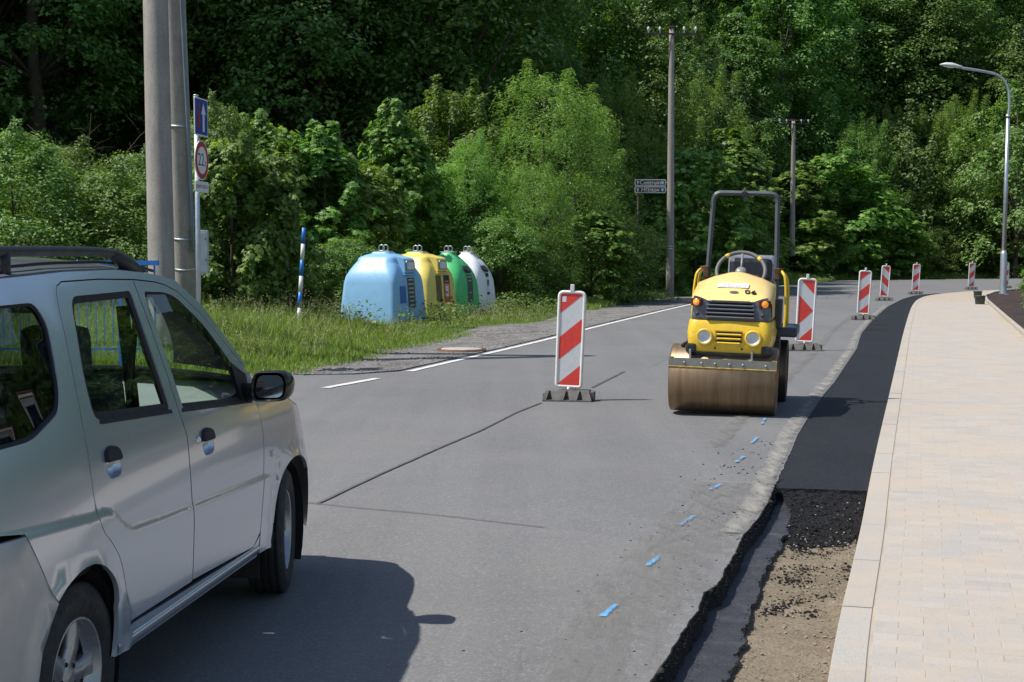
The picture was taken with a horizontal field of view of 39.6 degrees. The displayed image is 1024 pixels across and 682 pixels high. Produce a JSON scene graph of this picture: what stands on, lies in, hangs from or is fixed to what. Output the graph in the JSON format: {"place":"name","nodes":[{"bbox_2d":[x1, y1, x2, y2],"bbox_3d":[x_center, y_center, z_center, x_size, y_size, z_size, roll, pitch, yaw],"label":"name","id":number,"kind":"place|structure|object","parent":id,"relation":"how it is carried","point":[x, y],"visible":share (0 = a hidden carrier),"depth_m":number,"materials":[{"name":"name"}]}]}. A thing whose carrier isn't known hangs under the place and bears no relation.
{"place":"outdoors","nodes":[
{"label":"outdoors","id":0,"kind":"place"},
{"bbox_2d":[291,296,691,374],"bbox_3d":[2.212,-0.683,37.115,2.397,0.036,38.244,1,4,15],"label":"gravel shoulder","id":1,"kind":"object","parent":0,"point":[628,310],"visible":0.55,"depth_m":26.47},
{"bbox_2d":[217,302,687,374],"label":"shoulder stones","id":2,"kind":"object","parent":1,"relation":"on","point":[394,366],"visible":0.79,"depth_m":22.19,"materials":[{"name":"grey gravel"}]},
{"bbox_2d":[436,347,486,351],"bbox_3d":[-0.826,0.146,23.230,0.840,0.050,0.840,0,4,0],"label":"manhole cover","id":3,"kind":"object","parent":1,"relation":"on","point":[461,349],"visible":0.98,"depth_m":23.00,"materials":[{"name":"concrete"}]},
{"bbox_2d":[635,179,667,298],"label":"direction sign","id":4,"kind":"object","parent":1,"relation":"on","point":[650,185],"visible":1,"depth_m":47.27,"materials":[{"name":"white metal"}]},
{"bbox_2d":[645,26,698,296],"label":"utility pole","id":5,"kind":"object","parent":1,"relation":"on","point":[670,231],"visible":1,"depth_m":49.62,"materials":[{"name":"concrete"}]},
{"bbox_2d":[0,28,998,513],"bbox_3d":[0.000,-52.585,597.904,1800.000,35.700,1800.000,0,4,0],"label":"ground","id":6,"kind":"structure","parent":0,"point":[140,108],"depth_m":60.26,"materials":[{"name":"green plant"}]},
{"bbox_2d":[0,116,126,311],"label":"shrub","id":7,"kind":"object","parent":6,"relation":"on","point":[32,161],"visible":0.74,"depth_m":26.15,"materials":[{"name":"green plant"}]},
{"bbox_2d":[0,134,144,305],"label":"shrub","id":8,"kind":"object","parent":6,"relation":"on","point":[79,153],"visible":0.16,"depth_m":28.87,"materials":[{"name":"green plant"}]},
{"bbox_2d":[0,0,194,146],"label":"lime tree","id":9,"kind":"object","parent":6,"relation":"on","point":[30,39],"visible":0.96,"depth_m":49.44,"materials":[{"name":"green plant"}]},
{"bbox_2d":[70,260,158,364],"bbox_3d":[-7.313,-0.371,19.013,5.200,1.408,0.070,0,4,0],"label":"blue railing","id":10,"kind":"object","parent":6,"relation":"on","point":[143,262],"visible":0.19,"depth_m":19.01,"materials":[{"name":"metal"}]},
{"bbox_2d":[20,160,227,314],"bbox_3d":[-7.687,-1.747,27.403,4.239,3.423,3.807,1,4,14],"label":"shrub","id":11,"kind":"object","parent":6,"relation":"on","point":[115,189],"visible":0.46,"depth_m":26.74,"materials":[{"name":"green plant"}]},
{"bbox_2d":[69,143,223,312],"bbox_3d":[-8.021,-2.240,30.396,3.728,4.014,3.348,0,4,-2],"label":"shrub","id":12,"kind":"object","parent":6,"relation":"on","point":[138,165],"visible":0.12,"depth_m":29.89,"materials":[{"name":"green plant"}]},
{"bbox_2d":[143,0,174,356],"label":"concrete pole","id":13,"kind":"object","parent":6,"relation":"on","point":[160,216],"visible":0.9,"depth_m":20.21,"materials":[{"name":"grey concrete"}]},
{"bbox_2d":[91,213,264,309],"bbox_3d":[-6.459,-1.477,28.493,3.655,2.833,3.282,0,4,6],"label":"shrub","id":14,"kind":"object","parent":6,"relation":"on","point":[219,249],"visible":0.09,"depth_m":27.60,"materials":[{"name":"green plant"}]},
{"bbox_2d":[168,0,195,299],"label":"concrete pole","id":15,"kind":"object","parent":6,"relation":"on","point":[184,243],"visible":0.68,"depth_m":22.00,"materials":[{"name":"concrete"}]},
{"bbox_2d":[200,230,208,273],"bbox_3d":[-4.838,-1.395,22.299,0.150,0.680,0.236,0,4,-8],"label":"meter box","id":16,"kind":"object","parent":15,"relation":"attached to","point":[204,241],"visible":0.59,"depth_m":22.20,"materials":[{"name":"grey metal"}]},
{"bbox_2d":[200,232,206,271],"bbox_3d":[-4.823,-1.389,22.195,0.125,0.620,0.006,0,4,-8],"label":"door","id":17,"kind":"structure","parent":16,"relation":"in","point":[203,243],"depth_m":22.19,"materials":[{"name":"grey metal"}]},
{"bbox_2d":[193,94,208,369],"bbox_3d":[-4.170,-1.381,18.999,0.093,3.775,0.524,0,4,7],"label":"road sign","id":18,"kind":"object","parent":6,"relation":"on","point":[201,162],"visible":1,"depth_m":18.92,"materials":[{"name":"metal"}]},
{"bbox_2d":[87,0,323,116],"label":"beech tree","id":19,"kind":"object","parent":6,"relation":"on","point":[198,60],"visible":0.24,"depth_m":52.45,"materials":[{"name":"green plant"}]},
{"bbox_2d":[190,88,285,306],"bbox_3d":[-6.748,-2.997,32.826,3.188,5.548,3.550,-3,4,-37],"label":"shrub","id":20,"kind":"object","parent":6,"relation":"on","point":[228,131],"visible":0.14,"depth_m":32.31,"materials":[{"name":"green plant"}]},
{"bbox_2d":[192,128,307,314],"bbox_3d":[-5.392,-1.946,27.118,2.711,4.200,2.608,-2,4,-31],"label":"maple bush","id":21,"kind":"object","parent":6,"relation":"on","point":[214,201],"visible":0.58,"depth_m":26.79,"materials":[{"name":"green plant"}]},
{"bbox_2d":[208,108,331,304],"bbox_3d":[-6.315,-3.137,35.506,3.787,5.249,3.643,2,4,35],"label":"maple bush","id":22,"kind":"object","parent":6,"relation":"on","point":[272,138],"visible":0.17,"depth_m":34.89,"materials":[{"name":"green plant"}]},
{"bbox_2d":[214,141,331,320],"bbox_3d":[-4.687,-1.908,27.906,2.327,4.083,2.418,-1,4,-9],"label":"maple bush","id":23,"kind":"object","parent":6,"relation":"on","point":[281,161],"visible":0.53,"depth_m":27.38,"materials":[{"name":"green plant"}]},
{"bbox_2d":[297,228,305,323],"bbox_3d":[-3.859,-1.043,25.985,0.209,2.052,0.074,0,4,0],"label":"marker post","id":24,"kind":"object","parent":6,"relation":"on","point":[302,253],"visible":0.73,"depth_m":25.94,"materials":[{"name":"blue paint"}]},
{"bbox_2d":[74,273,551,357],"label":"seed plumes","id":25,"kind":"object","parent":6,"relation":"on","point":[475,311],"visible":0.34,"depth_m":24.66,"materials":[{"name":"green plant"}]},
{"bbox_2d":[75,289,550,364],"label":"seed heads","id":26,"kind":"object","parent":6,"relation":"on","point":[299,320],"visible":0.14,"depth_m":25.89,"materials":[{"name":"green plant"}]},
{"bbox_2d":[74,291,590,375],"bbox_3d":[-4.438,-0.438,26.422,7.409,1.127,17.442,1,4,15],"label":"verge grass","id":27,"kind":"structure","parent":6,"relation":"on","point":[194,367],"depth_m":23.45,"materials":[{"name":"green plant"}]},
{"bbox_2d":[287,233,377,315],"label":"shrub","id":28,"kind":"object","parent":6,"relation":"on","point":[339,257],"visible":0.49,"depth_m":32.50,"materials":[{"name":"green plant"}]},
{"bbox_2d":[283,119,382,303],"bbox_3d":[-4.672,-2.975,35.297,2.876,5.076,3.014,-1,4,-12],"label":"maple bush","id":29,"kind":"object","parent":6,"relation":"on","point":[320,146],"visible":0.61,"depth_m":34.86,"materials":[{"name":"green plant"}]},
{"bbox_2d":[315,152,411,302],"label":"maple bush","id":30,"kind":"object","parent":6,"relation":"on","point":[391,226],"visible":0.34,"depth_m":35.80,"materials":[{"name":"green plant"}]},
{"bbox_2d":[341,244,425,323],"bbox_3d":[-2.889,-1.271,32.037,1.400,1.803,1.680,1,4,23],"label":"recycling container","id":31,"kind":"object","parent":6,"relation":"on","point":[387,281],"visible":0.94,"depth_m":31.44,"materials":[{"name":"plastic"}]},
{"bbox_2d":[357,97,454,254],"bbox_3d":[-3.355,-3.777,40.259,2.806,6.257,2.942,3,4,37],"label":"maple sapling","id":32,"kind":"object","parent":6,"relation":"on","point":[405,141],"visible":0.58,"depth_m":39.93,"materials":[{"name":"green plant"}]},
{"bbox_2d":[383,148,465,254],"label":"maple sapling","id":33,"kind":"object","parent":6,"relation":"on","point":[441,236],"visible":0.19,"depth_m":41.87,"materials":[{"name":"green plant"}]},
{"bbox_2d":[402,245,456,317],"bbox_3d":[-2.269,-1.406,34.232,1.406,1.803,1.680,1,4,23],"label":"recycling container","id":34,"kind":"object","parent":6,"relation":"on","point":[436,276],"visible":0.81,"depth_m":33.76,"materials":[{"name":"plastic"}]},
{"bbox_2d":[74,269,797,347],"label":"verge weeds","id":35,"kind":"object","parent":6,"relation":"on","point":[451,308],"visible":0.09,"depth_m":32.20,"materials":[{"name":"green plant"}]},
{"bbox_2d":[384,74,531,285],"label":"olive tree","id":36,"kind":"object","parent":6,"relation":"on","point":[430,120],"visible":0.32,"depth_m":46.56,"materials":[{"name":"green plant"}]},
{"bbox_2d":[405,156,510,288],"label":"maple bush","id":37,"kind":"object","parent":6,"relation":"on","point":[414,240],"visible":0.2,"depth_m":43.48,"materials":[{"name":"green plant"}]},
{"bbox_2d":[439,246,479,314],"bbox_3d":[-1.627,-1.541,36.446,1.246,1.803,1.560,1,4,23],"label":"recycling container","id":38,"kind":"object","parent":6,"relation":"on","point":[465,280],"visible":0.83,"depth_m":36.10,"materials":[{"name":"green plastic"}]},
{"bbox_2d":[423,127,529,291],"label":"willow","id":39,"kind":"object","parent":6,"relation":"on","point":[480,156],"visible":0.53,"depth_m":42.29,"materials":[{"name":"green plant"}]},
{"bbox_2d":[459,246,495,310],"bbox_3d":[-1.196,-1.659,38.367,1.210,1.803,1.480,1,4,23],"label":"recycling container","id":40,"kind":"object","parent":6,"relation":"on","point":[481,272],"visible":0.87,"depth_m":38.08,"materials":[{"name":"white plastic"}]},
{"bbox_2d":[440,212,562,308],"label":"shrub","id":41,"kind":"object","parent":6,"relation":"on","point":[496,235],"visible":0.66,"depth_m":40.53,"materials":[{"name":"green plant"}]},
{"bbox_2d":[0,88,1022,304],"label":"undergrowth","id":42,"kind":"object","parent":6,"relation":"on","point":[61,141],"visible":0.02,"depth_m":55.19,"materials":[{"name":"green plant"}]},
{"bbox_2d":[415,0,627,216],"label":"beech tree","id":43,"kind":"object","parent":6,"relation":"on","point":[574,24],"visible":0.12,"depth_m":63.58,"materials":[{"name":"green plant"}]},
{"bbox_2d":[481,156,584,302],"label":"willow","id":44,"kind":"object","parent":6,"relation":"on","point":[557,199],"visible":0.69,"depth_m":42.01,"materials":[{"name":"green plant"}]},
{"bbox_2d":[490,229,575,300],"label":"shrub","id":45,"kind":"object","parent":6,"relation":"on","point":[542,258],"visible":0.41,"depth_m":41.85,"materials":[{"name":"green plant"}]},
{"bbox_2d":[457,58,630,299],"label":"willow","id":46,"kind":"object","parent":6,"relation":"on","point":[559,133],"visible":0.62,"depth_m":45.06,"materials":[{"name":"green plant"}]},
{"bbox_2d":[508,83,654,293],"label":"willow","id":47,"kind":"object","parent":6,"relation":"on","point":[606,119],"visible":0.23,"depth_m":48.27,"materials":[{"name":"green plant"}]},
{"bbox_2d":[546,205,649,303],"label":"maple bush","id":48,"kind":"object","parent":6,"relation":"on","point":[607,226],"visible":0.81,"depth_m":43.76,"materials":[{"name":"green plant"}]},
{"bbox_2d":[563,70,683,286],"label":"willow","id":49,"kind":"object","parent":6,"relation":"on","point":[603,96],"visible":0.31,"depth_m":56.41,"materials":[{"name":"green plant"}]},
{"bbox_2d":[565,213,681,302],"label":"shrub","id":50,"kind":"object","parent":6,"relation":"on","point":[646,245],"visible":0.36,"depth_m":46.37,"materials":[{"name":"green plant"}]},
{"bbox_2d":[622,228,691,296],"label":"shrub","id":51,"kind":"object","parent":6,"relation":"on","point":[677,266],"visible":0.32,"depth_m":53.16,"materials":[{"name":"green plant"}]},
{"bbox_2d":[640,0,739,270],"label":"ash tree","id":52,"kind":"object","parent":6,"relation":"on","point":[702,17],"visible":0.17,"depth_m":78.71,"materials":[{"name":"green plant"}]},
{"bbox_2d":[626,140,767,295],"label":"maple bush","id":53,"kind":"object","parent":6,"relation":"on","point":[693,189],"visible":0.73,"depth_m":55.05,"materials":[{"name":"green plant"}]},
{"bbox_2d":[645,64,781,276],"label":"willow","id":54,"kind":"object","parent":6,"relation":"on","point":[700,95],"visible":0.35,"depth_m":64.85,"materials":[{"name":"green plant"}]},
{"bbox_2d":[676,127,786,277],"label":"maple sapling","id":55,"kind":"object","parent":6,"relation":"on","point":[741,155],"visible":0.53,"depth_m":63.01,"materials":[{"name":"green plant"}]},
{"bbox_2d":[715,196,797,278],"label":"maple bush","id":56,"kind":"object","parent":6,"relation":"on","point":[785,240],"visible":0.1,"depth_m":74.65,"materials":[{"name":"green plant"}]},
{"bbox_2d":[494,262,1023,309],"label":"verge grass","id":57,"kind":"structure","parent":6,"relation":"on","point":[640,286],"depth_m":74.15,"materials":[{"name":"green plant"}]},
{"bbox_2d":[778,119,809,255],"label":"utility pole","id":58,"kind":"object","parent":6,"relation":"on","point":[792,214],"visible":0.81,"depth_m":81.51,"materials":[{"name":"concrete"}]},
{"bbox_2d":[764,160,849,276],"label":"maple bush","id":59,"kind":"object","parent":6,"relation":"on","point":[806,174],"visible":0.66,"depth_m":86.30,"materials":[{"name":"green plant"}]},
{"bbox_2d":[782,218,859,280],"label":"shrub","id":60,"kind":"object","parent":6,"relation":"on","point":[831,255],"visible":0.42,"depth_m":86.56,"materials":[{"name":"green plant"}]},
{"bbox_2d":[772,0,906,218],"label":"lime tree","id":61,"kind":"object","parent":6,"relation":"on","point":[872,74],"visible":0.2,"depth_m":108.40,"materials":[{"name":"green plant"}]},
{"bbox_2d":[769,146,914,275],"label":"maple bush","id":62,"kind":"object","parent":6,"relation":"on","point":[856,184],"visible":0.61,"depth_m":88.30,"materials":[{"name":"green plant"}]},
{"bbox_2d":[820,111,917,269],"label":"willow","id":63,"kind":"object","parent":6,"relation":"on","point":[851,135],"visible":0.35,"depth_m":93.44,"materials":[{"name":"green plant"}]},
{"bbox_2d":[837,202,939,277],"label":"maple bush","id":64,"kind":"object","parent":6,"relation":"on","point":[914,233],"visible":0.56,"depth_m":90.40,"materials":[{"name":"green plant"}]},
{"bbox_2d":[817,0,981,219],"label":"ash tree","id":65,"kind":"object","parent":6,"relation":"on","point":[932,68],"visible":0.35,"depth_m":109.38,"materials":[{"name":"green plant"}]},
{"bbox_2d":[846,98,981,267],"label":"olive tree","id":66,"kind":"object","parent":6,"relation":"on","point":[904,122],"visible":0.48,"depth_m":95.40,"materials":[{"name":"green plant"}]},
{"bbox_2d":[892,225,968,278],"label":"shrub","id":67,"kind":"object","parent":6,"relation":"on","point":[931,231],"visible":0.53,"depth_m":92.81,"materials":[{"name":"green plant"}]},
{"bbox_2d":[888,0,1023,194],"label":"lime tree","id":68,"kind":"object","parent":6,"relation":"on","point":[1009,7],"visible":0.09,"depth_m":116.77,"materials":[{"name":"green plant"}]},
{"bbox_2d":[908,89,1023,274],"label":"willow","id":69,"kind":"object","parent":6,"relation":"on","point":[952,112],"visible":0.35,"depth_m":97.81,"materials":[{"name":"green plant"}]},
{"bbox_2d":[928,71,1023,277],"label":"olive tree","id":70,"kind":"object","parent":6,"relation":"on","point":[1017,98],"visible":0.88,"depth_m":92.82,"materials":[{"name":"green plant"}]},
{"bbox_2d":[936,194,1023,278],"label":"maple bush","id":71,"kind":"object","parent":6,"relation":"on","point":[988,227],"visible":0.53,"depth_m":94.11,"materials":[{"name":"green plant"}]},
{"bbox_2d":[937,21,1023,254],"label":"ash tree","id":72,"kind":"object","parent":6,"relation":"on","point":[1011,56],"visible":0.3,"depth_m":107.97,"materials":[{"name":"green plant"}]},
{"bbox_2d":[987,289,1023,328],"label":"planting bed","id":73,"kind":"object","parent":6,"relation":"on","point":[1010,305],"visible":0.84,"depth_m":44.14,"materials":[{"name":"brown soil"}]},
{"bbox_2d":[940,62,1010,294],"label":"street lamp","id":74,"kind":"object","parent":73,"relation":"on","point":[1003,273],"visible":0.95,"depth_m":53.69,"materials":[{"name":"metal"}]},
{"bbox_2d":[229,278,1023,540],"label":"road","id":75,"kind":"structure","parent":0,"point":[617,457],"depth_m":12.48,"materials":[{"name":"grey asphalt"}]},
{"bbox_2d":[118,503,739,681],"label":"asphalt patch","id":76,"kind":"object","parent":75,"relation":"on","point":[369,595],"visible":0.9,"depth_m":6.36,"materials":[{"name":"grey asphalt"}]},
{"bbox_2d":[0,246,307,681],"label":"parked car","id":77,"kind":"object","parent":76,"relation":"on","point":[137,503],"visible":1,"depth_m":4.77,"materials":[{"name":"silver metal"}]},
{"bbox_2d":[316,402,541,502],"bbox_3d":[-0.471,0.843,12.124,0.064,0.001,6.344,1,4,14],"label":"bitumen seam","id":78,"kind":"object","parent":75,"relation":"on","point":[419,456],"visible":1,"depth_m":11.02,"materials":[{"name":"black asphalt"}]},
{"bbox_2d":[542,284,594,401],"bbox_3d":[0.620,0.017,15.417,0.565,1.262,0.300,1,4,9],"label":"traffic barrier","id":79,"kind":"object","parent":75,"relation":"on","point":[571,318],"visible":1,"depth_m":15.40,"materials":[{"name":"plastic"}]},
{"bbox_2d":[462,441,786,678],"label":"road crumbs","id":80,"kind":"object","parent":75,"relation":"on","point":[694,532],"visible":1,"depth_m":8.68,"materials":[{"name":"concrete"}]},
{"bbox_2d":[408,280,851,370],"bbox_3d":[13.473,-2.099,60.187,11.886,0.001,86.498,2,4,28],"label":"edge line","id":81,"kind":"object","parent":75,"relation":"on","point":[416,369],"visible":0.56,"depth_m":24.36,"materials":[{"name":"white paint"}]},
{"bbox_2d":[560,484,737,677],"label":"edge dust","id":82,"kind":"object","parent":75,"relation":"on","point":[567,662],"visible":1,"depth_m":6.07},
{"bbox_2d":[650,484,777,681],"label":"tar edge","id":83,"kind":"object","parent":75,"relation":"on","point":[696,633],"visible":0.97,"depth_m":6.71,"materials":[{"name":"black asphalt"}]},
{"bbox_2d":[668,187,799,415],"bbox_3d":[2.368,-0.466,14.787,1.195,2.285,2.110,3,4,13],"label":"road roller","id":84,"kind":"object","parent":75,"relation":"on","point":[730,354],"visible":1,"depth_m":13.93,"materials":[{"name":"metal"}]},
{"bbox_2d":[726,307,883,531],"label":"edge dust","id":85,"kind":"object","parent":75,"relation":"on","point":[752,505],"visible":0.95,"depth_m":10.94,"materials":[{"name":"grey sand"}]},
{"bbox_2d":[789,274,821,350],"bbox_3d":[4.818,-0.472,23.402,0.565,1.262,0.300,0,4,4],"label":"traffic barrier","id":86,"kind":"object","parent":75,"relation":"on","point":[806,302],"visible":0.96,"depth_m":23.38,"materials":[{"name":"plastic"}]},
{"bbox_2d":[850,268,874,319],"bbox_3d":[8.483,-1.140,34.326,0.565,1.262,0.300,0,4,2],"label":"traffic barrier","id":87,"kind":"object","parent":75,"relation":"on","point":[864,291],"visible":1,"depth_m":34.31,"materials":[{"name":"plastic"}]},
{"bbox_2d":[875,264,892,300],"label":"traffic barrier","id":88,"kind":"object","parent":75,"relation":"on","point":[885,281],"visible":1,"depth_m":48.43,"materials":[{"name":"plastic"}]},
{"bbox_2d":[828,290,988,681],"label":"kerb","id":89,"kind":"structure","parent":75,"relation":"on","point":[850,654],"depth_m":7.32,"materials":[{"name":"concrete"}]},
{"bbox_2d":[907,262,922,293],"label":"traffic barrier","id":90,"kind":"object","parent":75,"relation":"on","point":[916,278],"visible":1,"depth_m":56.13,"materials":[{"name":"plastic"}]},
{"bbox_2d":[730,515,862,681],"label":"dirt bed","id":91,"kind":"object","parent":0,"point":[778,653],"visible":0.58,"depth_m":6.59,"materials":[{"name":"brown soil"}]},
{"bbox_2d":[654,479,790,681],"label":"cut edge crumbs","id":92,"kind":"object","parent":91,"relation":"on","point":[726,577],"visible":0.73,"depth_m":6.87,"materials":[{"name":"asphalt"}]},
{"bbox_2d":[672,501,791,681],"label":"milled channel","id":93,"kind":"object","parent":91,"relation":"on","point":[710,657],"visible":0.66,"depth_m":6.58,"materials":[{"name":"grey asphalt"}]},
{"bbox_2d":[740,502,862,681],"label":"pale stones","id":94,"kind":"object","parent":91,"relation":"on","point":[821,621],"visible":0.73,"depth_m":6.86,"materials":[{"name":"grey gravel"}]},
{"bbox_2d":[758,541,856,619],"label":"asphalt crumbs","id":95,"kind":"object","parent":91,"relation":"on","point":[791,600],"visible":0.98,"depth_m":7.40,"materials":[{"name":"black asphalt"}]},
{"bbox_2d":[781,490,865,554],"bbox_3d":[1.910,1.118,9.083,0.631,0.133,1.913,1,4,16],"label":"loose asphalt","id":96,"kind":"structure","parent":91,"relation":"on","point":[803,522],"depth_m":8.99,"materials":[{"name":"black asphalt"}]},
{"bbox_2d":[775,294,934,507],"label":"fresh asphalt","id":97,"kind":"structure","parent":0,"point":[834,448],"depth_m":13.57,"materials":[{"name":"black asphalt"}]},
{"bbox_2d":[866,290,1023,681],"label":"pavement","id":98,"kind":"structure","parent":0,"point":[949,602],"depth_m":8.67,"materials":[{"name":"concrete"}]},
{"bbox_2d":[984,288,1023,336],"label":"bed kerb","id":99,"kind":"structure","parent":98,"relation":"on","point":[1015,325],"depth_m":35.40,"materials":[{"name":"concrete"}]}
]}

